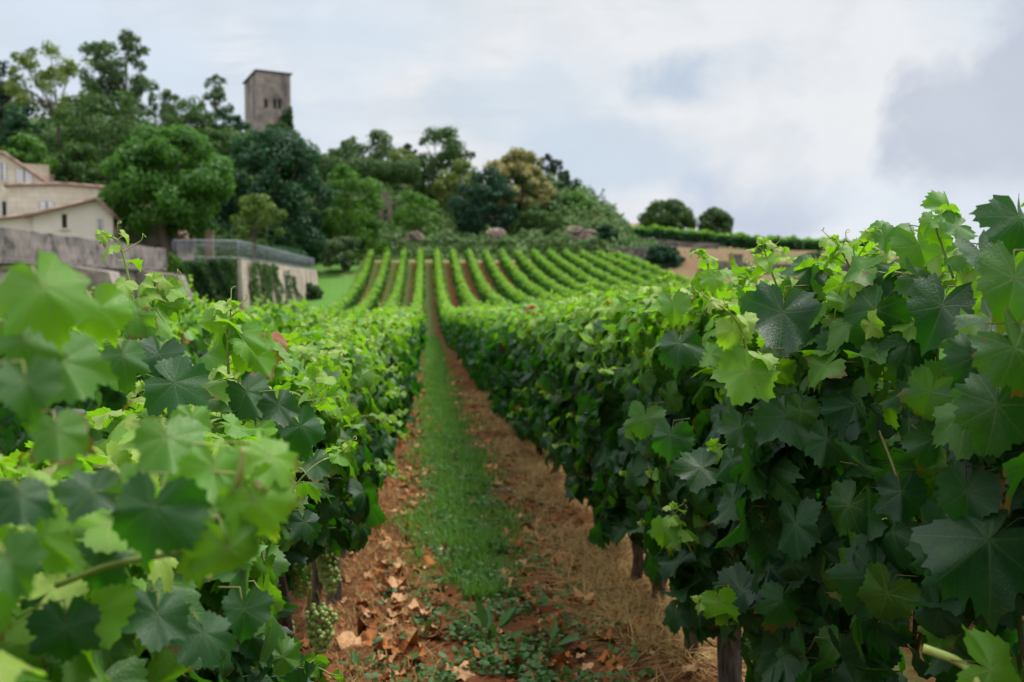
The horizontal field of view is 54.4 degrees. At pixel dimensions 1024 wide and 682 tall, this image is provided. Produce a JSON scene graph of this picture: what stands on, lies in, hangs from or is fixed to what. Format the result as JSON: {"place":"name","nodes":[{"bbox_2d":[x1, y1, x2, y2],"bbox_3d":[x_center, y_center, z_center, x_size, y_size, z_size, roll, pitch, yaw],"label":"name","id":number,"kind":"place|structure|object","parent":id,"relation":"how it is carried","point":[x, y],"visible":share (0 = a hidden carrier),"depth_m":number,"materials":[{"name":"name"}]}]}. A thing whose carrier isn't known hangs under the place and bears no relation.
{"place":"outdoors","nodes":[
{"label":"outdoors","id":0,"kind":"place"},
{"bbox_2d":[1,118,642,267],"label":"hillside","id":1,"kind":"structure","parent":0,"point":[412,244],"depth_m":97.80,"materials":[{"name":"plant"}]},
{"bbox_2d":[0,59,24,134],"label":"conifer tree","id":2,"kind":"object","parent":1,"relation":"on","point":[5,99],"visible":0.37,"depth_m":105.43,"materials":[{"name":"green plant"}]},
{"bbox_2d":[0,104,52,162],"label":"bush","id":3,"kind":"object","parent":1,"relation":"on","point":[19,122],"visible":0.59,"depth_m":94.59,"materials":[{"name":"green plant"}]},
{"bbox_2d":[1,40,94,150],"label":"acacia tree","id":4,"kind":"object","parent":1,"relation":"on","point":[61,75],"visible":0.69,"depth_m":101.87,"materials":[{"name":"green plant"}]},
{"bbox_2d":[38,139,112,184],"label":"bush","id":5,"kind":"object","parent":1,"relation":"on","point":[75,172],"visible":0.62,"depth_m":83.33,"materials":[{"name":"green plant"}]},
{"bbox_2d":[32,87,163,187],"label":"oak tree","id":6,"kind":"object","parent":1,"relation":"on","point":[83,131],"visible":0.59,"depth_m":91.16,"materials":[{"name":"green plant"}]},
{"bbox_2d":[76,28,159,131],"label":"acacia tree","id":7,"kind":"object","parent":1,"relation":"on","point":[140,82],"visible":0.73,"depth_m":98.31,"materials":[{"name":"green plant"}]},
{"bbox_2d":[148,89,190,118],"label":"sparse tree","id":8,"kind":"object","parent":1,"relation":"on","point":[165,94],"visible":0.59,"depth_m":123.76,"materials":[{"name":"green plant"}]},
{"bbox_2d":[157,95,215,133],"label":"bush","id":9,"kind":"object","parent":1,"relation":"on","point":[193,117],"visible":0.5,"depth_m":116.56,"materials":[{"name":"green plant"}]},
{"bbox_2d":[198,73,234,123],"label":"sparse tree","id":10,"kind":"object","parent":1,"relation":"on","point":[215,94],"visible":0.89,"depth_m":127.37,"materials":[{"name":"green plant"}]},
{"bbox_2d":[197,127,243,157],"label":"bush","id":11,"kind":"object","parent":1,"relation":"on","point":[220,146],"visible":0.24,"depth_m":103.65,"materials":[{"name":"green plant"}]},
{"bbox_2d":[210,106,251,132],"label":"bush","id":12,"kind":"object","parent":1,"relation":"on","point":[238,124],"visible":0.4,"depth_m":122.88,"materials":[{"name":"green plant"}]},
{"bbox_2d":[242,69,291,136],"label":"stone tower","id":13,"kind":"structure","parent":1,"relation":"on","point":[267,97],"depth_m":135.95,"materials":[{"name":"stone"}]},
{"bbox_2d":[277,106,293,131],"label":"ivy","id":14,"kind":"object","parent":13,"relation":"attached to","point":[287,118],"visible":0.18,"depth_m":136.06,"materials":[{"name":"green plant"}]},
{"bbox_2d":[4,116,697,266],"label":"undergrowth","id":15,"kind":"object","parent":1,"relation":"on","point":[449,233],"visible":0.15,"depth_m":102.05,"materials":[{"name":"green plant"}]},
{"bbox_2d":[337,129,396,160],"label":"oak tree","id":16,"kind":"object","parent":1,"relation":"on","point":[381,152],"visible":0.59,"depth_m":128.12,"materials":[{"name":"green plant"}]},
{"bbox_2d":[317,153,420,187],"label":"trees","id":17,"kind":"object","parent":1,"relation":"on","point":[401,171],"visible":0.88,"depth_m":108.63,"materials":[{"name":"green plant"}]},
{"bbox_2d":[377,192,391,221],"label":"stone ruin","id":18,"kind":"object","parent":1,"relation":"on","point":[387,210],"visible":0.61,"depth_m":106.19,"materials":[{"name":"stone"}]},
{"bbox_2d":[387,147,414,185],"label":"tree","id":19,"kind":"object","parent":1,"relation":"on","point":[396,155],"visible":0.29,"depth_m":123.33,"materials":[{"name":"green plant"}]},
{"bbox_2d":[391,190,441,237],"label":"shrub","id":20,"kind":"object","parent":1,"relation":"on","point":[424,201],"visible":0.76,"depth_m":102.21,"materials":[{"name":"green plant"}]},
{"bbox_2d":[407,125,479,200],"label":"oak tree","id":21,"kind":"object","parent":1,"relation":"on","point":[431,166],"visible":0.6,"depth_m":119.28,"materials":[{"name":"green plant"}]},
{"bbox_2d":[430,158,481,210],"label":"willow tree","id":22,"kind":"object","parent":1,"relation":"on","point":[459,165],"visible":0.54,"depth_m":114.45,"materials":[{"name":"green plant"}]},
{"bbox_2d":[446,165,519,236],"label":"holm oak tree","id":23,"kind":"object","parent":1,"relation":"on","point":[473,207],"visible":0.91,"depth_m":103.70,"materials":[{"name":"green plant"}]},
{"bbox_2d":[482,147,556,219],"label":"chestnut tree","id":24,"kind":"object","parent":1,"relation":"on","point":[518,166],"visible":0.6,"depth_m":108.24,"materials":[{"name":"yellow plant"}]},
{"bbox_2d":[517,201,568,235],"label":"shrub","id":25,"kind":"object","parent":1,"relation":"on","point":[531,215],"visible":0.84,"depth_m":102.69,"materials":[{"name":"green plant"}]},
{"bbox_2d":[539,153,563,180],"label":"bare tree","id":26,"kind":"object","parent":1,"relation":"on","point":[554,165],"visible":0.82,"depth_m":117.23,"materials":[{"name":"green plant"}]},
{"bbox_2d":[552,170,581,193],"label":"tree","id":27,"kind":"object","parent":1,"relation":"on","point":[565,175],"visible":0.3,"depth_m":113.43,"materials":[{"name":"green plant"}]},
{"bbox_2d":[565,225,584,242],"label":"rock outcrop","id":28,"kind":"object","parent":1,"relation":"on","point":[578,233],"visible":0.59,"depth_m":99.98,"materials":[{"name":"stone"}]},
{"bbox_2d":[563,191,593,214],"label":"shrub","id":29,"kind":"object","parent":1,"relation":"on","point":[574,196],"visible":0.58,"depth_m":107.57,"materials":[{"name":"green plant"}]},
{"bbox_2d":[593,223,618,246],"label":"shrub","id":30,"kind":"object","parent":1,"relation":"on","point":[608,232],"visible":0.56,"depth_m":99.26,"materials":[{"name":"green plant"}]},
{"bbox_2d":[294,380,456,681],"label":"dry grass","id":31,"kind":"structure","parent":0,"point":[367,558],"depth_m":4.76,"materials":[{"name":"plant"}]},
{"bbox_2d":[374,335,560,599],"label":"grass","id":32,"kind":"structure","parent":0,"point":[434,366],"depth_m":7.05,"materials":[{"name":"plant"}]},
{"bbox_2d":[0,0,1023,248],"label":"sky","id":33,"kind":"structure","parent":0,"point":[800,118],"materials":[{"name":"white"}]},
{"bbox_2d":[5,246,1023,681],"bbox_3d":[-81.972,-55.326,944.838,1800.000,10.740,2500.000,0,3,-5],"label":"ground","id":34,"kind":"structure","parent":0,"point":[335,282],"depth_m":5.19,"materials":[{"name":"soil"}]},
{"bbox_2d":[0,227,194,306],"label":"retaining wall","id":35,"kind":"structure","parent":34,"relation":"on","point":[77,254],"depth_m":35.50,"materials":[{"name":"stone"}]},
{"bbox_2d":[166,252,194,292],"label":"ivy","id":36,"kind":"object","parent":35,"relation":"attached to","point":[174,264],"visible":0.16,"depth_m":47.94,"materials":[{"name":"green plant"}]},
{"bbox_2d":[0,249,300,681],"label":"grape vine","id":37,"kind":"object","parent":34,"relation":"on","point":[108,566],"visible":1,"depth_m":0.91,"materials":[{"name":"green plant"}]},
{"bbox_2d":[13,221,362,681],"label":"grape vine","id":38,"kind":"object","parent":34,"relation":"on","point":[265,397],"visible":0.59,"depth_m":1.88,"materials":[{"name":"green plant"}]},
{"bbox_2d":[0,247,391,455],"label":"vine row","id":39,"kind":"object","parent":34,"relation":"on","point":[374,296],"visible":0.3,"depth_m":62.98,"materials":[{"name":"green plant"}]},
{"bbox_2d":[0,248,408,455],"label":"vine row","id":40,"kind":"object","parent":34,"relation":"on","point":[194,333],"visible":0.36,"depth_m":7.71,"materials":[{"name":"green plant"}]},
{"bbox_2d":[169,259,317,310],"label":"garden wall","id":41,"kind":"structure","parent":34,"relation":"on","point":[303,276],"depth_m":59.21,"materials":[{"name":"beige stone"}]},
{"bbox_2d":[173,240,237,257],"bbox_3d":[-15.037,-4.527,48.854,3.123,0.867,0.064,0,3,-5],"label":"railing","id":42,"kind":"object","parent":41,"relation":"on","point":[210,252],"visible":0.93,"depth_m":48.87,"materials":[{"name":"metal"}]},
{"bbox_2d":[175,257,237,313],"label":"ivy","id":43,"kind":"object","parent":41,"relation":"attached to","point":[217,281],"visible":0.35,"depth_m":48.34,"materials":[{"name":"green plant"}]},
{"bbox_2d":[248,261,285,308],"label":"ivy","id":44,"kind":"object","parent":41,"relation":"attached to","point":[267,286],"visible":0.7,"depth_m":54.55,"materials":[{"name":"green plant"}]},
{"bbox_2d":[238,240,314,268],"bbox_3d":[-14.960,-5.465,65.900,0.064,0.987,33.722,0,3,-5],"label":"railing","id":45,"kind":"object","parent":41,"relation":"on","point":[285,258],"visible":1,"depth_m":63.32,"materials":[{"name":"metal"}]},
{"bbox_2d":[283,270,302,311],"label":"ivy","id":46,"kind":"object","parent":41,"relation":"attached to","point":[290,286],"visible":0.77,"depth_m":65.20,"materials":[{"name":"green plant"}]},
{"bbox_2d":[212,125,338,263],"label":"evergreen tree","id":47,"kind":"object","parent":34,"relation":"on","point":[271,152],"visible":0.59,"depth_m":87.83,"materials":[{"name":"green plant"}]},
{"bbox_2d":[192,327,398,653],"bbox_3d":[-0.750,0.627,3.232,0.745,1.385,1.345,0,3,-5],"label":"grape vine","id":48,"kind":"object","parent":34,"relation":"on","point":[359,518],"visible":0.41,"depth_m":2.97,"materials":[{"name":"green plant"}]},
{"bbox_2d":[305,282,323,299],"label":"shrub","id":49,"kind":"object","parent":34,"relation":"on","point":[315,292],"visible":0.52,"depth_m":74.35,"materials":[{"name":"green plant"}]},
{"bbox_2d":[326,545,342,606],"bbox_3d":[-0.833,1.016,4.606,0.098,0.603,0.089,0,3,-5],"label":"vineyard stake","id":50,"kind":"object","parent":34,"relation":"on","point":[335,598],"visible":0.06,"depth_m":4.59,"materials":[{"name":"brown wood"}]},
{"bbox_2d":[319,236,360,272],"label":"shrub","id":51,"kind":"object","parent":34,"relation":"on","point":[335,254],"visible":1,"depth_m":86.25,"materials":[{"name":"green plant"}]},
{"bbox_2d":[282,317,404,623],"bbox_3d":[-0.805,0.592,4.261,0.684,1.383,1.556,0,3,-5],"label":"grape vine","id":52,"kind":"object","parent":34,"relation":"on","point":[326,576],"visible":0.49,"depth_m":4.09,"materials":[{"name":"green plant"}]},
{"bbox_2d":[317,249,375,312],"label":"vine row","id":53,"kind":"object","parent":34,"relation":"on","point":[353,295],"visible":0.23,"depth_m":71.15,"materials":[{"name":"green plant"}]},
{"bbox_2d":[309,164,389,260],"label":"ash tree","id":54,"kind":"object","parent":34,"relation":"on","point":[335,225],"visible":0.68,"depth_m":94.35,"materials":[{"name":"green plant"}]},
{"bbox_2d":[334,631,364,649],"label":"fallen leaf","id":55,"kind":"object","parent":34,"relation":"on","point":[346,637],"visible":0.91,"depth_m":4.00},
{"bbox_2d":[294,316,409,557],"bbox_3d":[-0.917,0.544,5.434,0.697,1.404,1.345,0,3,-5],"label":"grape vine","id":56,"kind":"object","parent":34,"relation":"on","point":[386,429],"visible":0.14,"depth_m":5.28,"materials":[{"name":"green plant"}]},
{"bbox_2d":[336,647,373,672],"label":"weed plant","id":57,"kind":"object","parent":34,"relation":"on","point":[355,657],"visible":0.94,"depth_m":3.76,"materials":[{"name":"green plant"}]},
{"bbox_2d":[306,310,408,463],"bbox_3d":[-1.038,0.506,6.544,0.703,1.416,1.371,0,3,-5],"label":"grape vine","id":58,"kind":"object","parent":34,"relation":"on","point":[383,345],"visible":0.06,"depth_m":6.37,"materials":[{"name":"green plant"}]},
{"bbox_2d":[354,616,382,633],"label":"fallen leaf","id":59,"kind":"object","parent":34,"relation":"on","point":[362,625],"visible":0.93,"depth_m":4.16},
{"bbox_2d":[326,310,413,447],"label":"grape vine","id":60,"kind":"object","parent":34,"relation":"on","point":[397,346],"visible":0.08,"depth_m":7.61,"materials":[{"name":"green plant"}]},
{"bbox_2d":[356,247,427,456],"bbox_3d":[-4.828,-3.274,50.273,1.136,5.987,84.939,0,3,-5],"label":"vine row","id":61,"kind":"object","parent":34,"relation":"on","point":[409,325],"visible":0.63,"depth_m":11.40,"materials":[{"name":"green plant"}]},
{"bbox_2d":[383,629,420,654],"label":"fallen leaf","id":62,"kind":"object","parent":34,"relation":"on","point":[413,640],"visible":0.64,"depth_m":3.90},
{"bbox_2d":[433,585,456,602],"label":"fallen leaf","id":63,"kind":"object","parent":34,"relation":"on","point":[450,591],"visible":0.95,"depth_m":4.59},
{"bbox_2d":[443,661,474,681],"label":"fallen leaf","id":64,"kind":"object","parent":34,"relation":"on","point":[468,672],"visible":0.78,"depth_m":3.66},
{"bbox_2d":[432,248,548,457],"bbox_3d":[-3.330,-3.252,50.647,1.150,5.764,84.439,0,3,-5],"label":"vine row","id":65,"kind":"object","parent":34,"relation":"on","point":[479,338],"visible":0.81,"depth_m":12.80,"materials":[{"name":"green plant"}]},
{"bbox_2d":[298,357,698,681],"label":"leaf litter","id":66,"kind":"object","parent":34,"relation":"on","point":[372,632],"visible":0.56,"depth_m":4.66,"materials":[{"name":"plant"}]},
{"bbox_2d":[465,597,533,641],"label":"weed plant","id":67,"kind":"object","parent":34,"relation":"on","point":[485,615],"visible":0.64,"depth_m":4.08,"materials":[{"name":"green plant"}]},
{"bbox_2d":[364,430,656,681],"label":"weeds","id":68,"kind":"object","parent":34,"relation":"on","point":[523,654],"visible":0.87,"depth_m":4.09,"materials":[{"name":"green plant"}]},
{"bbox_2d":[481,248,552,304],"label":"vine row","id":69,"kind":"object","parent":34,"relation":"on","point":[506,289],"visible":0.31,"depth_m":70.43,"materials":[{"name":"green plant"}]},
{"bbox_2d":[497,248,578,302],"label":"vine row","id":70,"kind":"object","parent":34,"relation":"on","point":[519,280],"visible":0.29,"depth_m":72.52,"materials":[{"name":"green plant"}]},
{"bbox_2d":[507,294,584,474],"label":"grape vine","id":71,"kind":"object","parent":34,"relation":"on","point":[520,399],"visible":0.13,"depth_m":8.10,"materials":[{"name":"green plant"}]},
{"bbox_2d":[515,619,580,647],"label":"weed plant","id":72,"kind":"object","parent":34,"relation":"on","point":[566,639],"visible":0.81,"depth_m":3.96,"materials":[{"name":"green plant"}]},
{"bbox_2d":[519,290,592,498],"bbox_3d":[0.438,0.419,7.150,0.814,1.576,1.339,0,3,-5],"label":"grape vine","id":73,"kind":"object","parent":34,"relation":"on","point":[534,360],"visible":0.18,"depth_m":6.94,"materials":[{"name":"green plant"}]},
{"bbox_2d":[512,249,614,300],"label":"vine row","id":74,"kind":"object","parent":34,"relation":"on","point":[530,269],"visible":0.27,"depth_m":74.22,"materials":[{"name":"green plant"}]},
{"bbox_2d":[529,248,616,299],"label":"vine row","id":75,"kind":"object","parent":34,"relation":"on","point":[545,266],"visible":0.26,"depth_m":75.43,"materials":[{"name":"green plant"}]},
{"bbox_2d":[545,248,639,295],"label":"vine row","id":76,"kind":"object","parent":34,"relation":"on","point":[571,271],"visible":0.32,"depth_m":76.30,"materials":[{"name":"green plant"}]},
{"bbox_2d":[531,281,669,524],"bbox_3d":[0.526,0.428,6.058,0.853,1.594,1.334,0,3,-5],"label":"grape vine","id":77,"kind":"object","parent":34,"relation":"on","point":[558,408],"visible":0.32,"depth_m":5.71,"materials":[{"name":"green plant"}]},
{"bbox_2d":[456,391,746,681],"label":"dry grass","id":78,"kind":"structure","parent":34,"relation":"on","point":[606,583],"depth_m":4.93,"materials":[{"name":"plant"}]},
{"bbox_2d":[561,248,652,291],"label":"vine row","id":79,"kind":"object","parent":34,"relation":"on","point":[585,266],"visible":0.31,"depth_m":76.80,"materials":[{"name":"green plant"}]},
{"bbox_2d":[552,284,687,580],"bbox_3d":[0.617,0.490,4.951,0.781,1.548,1.367,0,3,-5],"label":"grape vine","id":80,"kind":"object","parent":34,"relation":"on","point":[608,420],"visible":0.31,"depth_m":4.63,"materials":[{"name":"green plant"}]},
{"bbox_2d":[614,247,648,261],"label":"dry stone wall","id":81,"kind":"structure","parent":34,"relation":"on","point":[638,252],"depth_m":91.71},
{"bbox_2d":[578,249,689,289],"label":"vine row","id":82,"kind":"object","parent":34,"relation":"on","point":[604,266],"visible":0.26,"depth_m":76.19,"materials":[{"name":"green plant"}]},
{"bbox_2d":[595,250,690,289],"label":"vine row","id":83,"kind":"object","parent":34,"relation":"on","point":[632,269],"visible":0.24,"depth_m":77.35,"materials":[{"name":"green plant"}]},
{"bbox_2d":[612,250,691,283],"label":"vine row","id":84,"kind":"object","parent":34,"relation":"on","point":[648,266],"visible":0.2,"depth_m":78.19,"materials":[{"name":"green plant"}]},
{"bbox_2d":[645,243,685,268],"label":"shrub","id":85,"kind":"object","parent":34,"relation":"on","point":[662,254],"visible":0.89,"depth_m":88.34,"materials":[{"name":"green plant"}]},
{"bbox_2d":[637,198,698,229],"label":"oak tree","id":86,"kind":"object","parent":34,"relation":"on","point":[675,213],"visible":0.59,"depth_m":135.52,"materials":[{"name":"green plant"}]},
{"bbox_2d":[640,237,718,248],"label":"dry stone wall","id":87,"kind":"structure","parent":34,"relation":"on","point":[691,244],"depth_m":108.84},
{"bbox_2d":[448,248,946,517],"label":"vine row","id":88,"kind":"object","parent":34,"relation":"on","point":[463,292],"visible":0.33,"depth_m":65.05,"materials":[{"name":"green plant"}]},
{"bbox_2d":[465,248,941,361],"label":"vine row","id":89,"kind":"object","parent":34,"relation":"on","point":[483,289],"visible":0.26,"depth_m":70.22,"materials":[{"name":"green plant"}]},
{"bbox_2d":[584,252,828,657],"bbox_3d":[0.770,0.482,3.846,0.879,1.625,1.402,0,3,-5],"label":"grape vine","id":90,"kind":"object","parent":34,"relation":"on","point":[640,322],"visible":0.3,"depth_m":3.70,"materials":[{"name":"green plant"}]},
{"bbox_2d":[697,206,734,234],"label":"oak tree","id":91,"kind":"object","parent":34,"relation":"on","point":[715,219],"visible":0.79,"depth_m":146.69,"materials":[{"name":"green plant"}]},
{"bbox_2d":[717,627,741,681],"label":"vineyard stake","id":92,"kind":"object","parent":34,"relation":"on","point":[729,660],"visible":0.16,"depth_m":3.47,"materials":[{"name":"brown wood"}]},
{"bbox_2d":[627,224,868,250],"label":"vine row","id":93,"kind":"object","parent":34,"relation":"on","point":[706,235],"visible":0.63,"depth_m":114.50,"materials":[{"name":"green plant"}]},
{"bbox_2d":[700,261,850,274],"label":"dry stone wall","id":94,"kind":"structure","parent":34,"relation":"on","point":[726,264],"depth_m":86.67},
{"bbox_2d":[623,220,1023,681],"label":"grape vine","id":95,"kind":"object","parent":34,"relation":"on","point":[697,436],"visible":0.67,"depth_m":2.63,"materials":[{"name":"green plant"}]},
{"bbox_2d":[693,190,1023,681],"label":"grape vine","id":96,"kind":"object","parent":34,"relation":"on","point":[947,472],"visible":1,"depth_m":1.84,"materials":[{"name":"green plant"}]},
{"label":"terrace ground","id":97,"kind":"structure","parent":0,"visible":0},
{"bbox_2d":[0,213,32,230],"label":"lean to","id":98,"kind":"object","parent":97,"relation":"on","point":[18,221],"visible":0.12,"depth_m":53.12,"materials":[{"name":"paint"}]},
{"bbox_2d":[0,151,54,215],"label":"farmhouse","id":99,"kind":"object","parent":97,"relation":"on","point":[13,170],"visible":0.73,"depth_m":65.74,"materials":[{"name":"paint"}]},
{"bbox_2d":[15,169,32,182],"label":"window","id":100,"kind":"structure","parent":99,"relation":"in","point":[22,175],"depth_m":65.92,"materials":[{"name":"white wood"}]},
{"bbox_2d":[0,132,58,174],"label":"bush","id":101,"kind":"object","parent":97,"relation":"on","point":[29,146],"visible":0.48,"depth_m":79.18,"materials":[{"name":"green plant"}]},
{"bbox_2d":[4,182,104,214],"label":"house wing","id":102,"kind":"structure","parent":97,"relation":"on","point":[27,197],"depth_m":62.09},
{"bbox_2d":[23,197,125,241],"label":"barn","id":103,"kind":"structure","parent":97,"relation":"on","point":[86,218],"depth_m":53.91,"materials":[{"name":"paint"}]},
{"bbox_2d":[118,219,195,258],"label":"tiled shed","id":104,"kind":"structure","parent":97,"relation":"on","point":[153,241],"depth_m":59.71,"materials":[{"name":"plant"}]},
{"bbox_2d":[96,122,236,261],"bbox_3d":[-19.288,-8.124,56.293,7.477,8.236,7.554,0,3,-5],"label":"plane tree","id":105,"kind":"object","parent":97,"relation":"on","point":[158,175],"visible":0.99,"depth_m":54.55,"materials":[{"name":"green plant"}]},
{"bbox_2d":[204,231,214,258],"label":"stone pillar","id":106,"kind":"structure","parent":97,"relation":"on","point":[209,245],"depth_m":56.30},
{"bbox_2d":[229,193,287,260],"bbox_3d":[-13.620,-5.952,53.807,3.142,4.115,3.605,0,3,-5],"label":"young tree","id":107,"kind":"object","parent":97,"relation":"on","point":[251,214],"visible":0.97,"depth_m":53.32,"materials":[{"name":"green plant"}]},
{"bbox_2d":[250,243,310,267],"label":"hedge","id":108,"kind":"object","parent":97,"relation":"on","point":[278,254],"visible":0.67,"depth_m":70.05,"materials":[{"name":"green plant"}]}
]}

